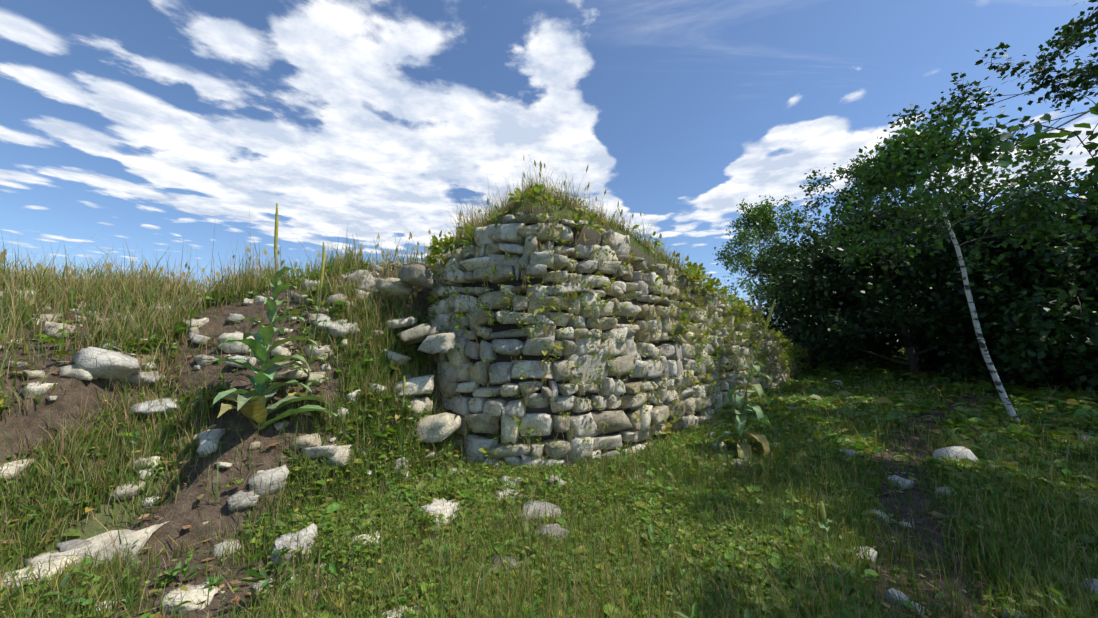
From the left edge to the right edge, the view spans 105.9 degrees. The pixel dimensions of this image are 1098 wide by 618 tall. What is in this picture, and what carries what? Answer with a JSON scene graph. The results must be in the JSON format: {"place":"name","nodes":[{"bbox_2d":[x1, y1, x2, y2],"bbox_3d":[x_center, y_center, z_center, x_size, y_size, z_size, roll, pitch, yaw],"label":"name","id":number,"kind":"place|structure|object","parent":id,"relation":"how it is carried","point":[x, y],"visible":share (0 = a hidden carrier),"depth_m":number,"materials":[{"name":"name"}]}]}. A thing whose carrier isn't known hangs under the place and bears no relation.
{"place":"outdoors","nodes":[
{"label":"outdoors","id":0,"kind":"place"},
{"bbox_2d":[0,156,1097,617],"bbox_3d":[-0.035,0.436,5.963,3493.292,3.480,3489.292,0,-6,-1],"label":"grass","id":1,"kind":"structure","parent":0,"point":[40,417],"depth_m":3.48,"materials":[{"name":"green plant"}]},
{"bbox_2d":[201,203,849,560],"bbox_3d":[-0.261,0.513,3.892,5.698,2.991,2.412,0,-6,-1],"label":"mullein","id":2,"kind":"object","parent":1,"relation":"on","point":[253,408],"depth_m":3.85,"materials":[{"name":"green plant"}]},
{"bbox_2d":[0,260,1097,617],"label":"herb leaves","id":3,"kind":"object","parent":1,"relation":"on","point":[896,402],"visible":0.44,"depth_m":3.38,"materials":[{"name":"green plant"}]},
{"bbox_2d":[0,261,1097,617],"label":"rocks","id":4,"kind":"object","parent":1,"relation":"on","point":[106,363],"visible":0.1,"depth_m":3.74,"materials":[{"name":"stone"}]},
{"bbox_2d":[447,208,773,449],"bbox_3d":[3.781,0.818,8.864,12.726,3.292,2.550,4,-7,-37],"label":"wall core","id":5,"kind":"object","parent":1,"relation":"on","point":[497,326],"visible":0.02,"depth_m":4.88,"materials":[{"name":"grey stone"}]},
{"bbox_2d":[416,183,815,467],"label":"wall plants","id":6,"kind":"object","parent":5,"relation":"attached to","point":[446,244],"depth_m":5.29,"materials":[{"name":"green plant"}]},
{"bbox_2d":[428,212,809,470],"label":"stone wall","id":7,"kind":"structure","parent":5,"relation":"on","point":[511,234],"depth_m":4.84,"materials":[{"name":"stone"}]},
{"bbox_2d":[713,0,1097,420],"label":"trees","id":8,"kind":"object","parent":1,"relation":"on","point":[1081,219],"depth_m":8.69,"materials":[{"name":"green plant"}]},
{"bbox_2d":[0,0,1097,340],"label":"sky","id":9,"kind":"structure","parent":0,"point":[147,123],"materials":[{"name":"blue"}]}
]}

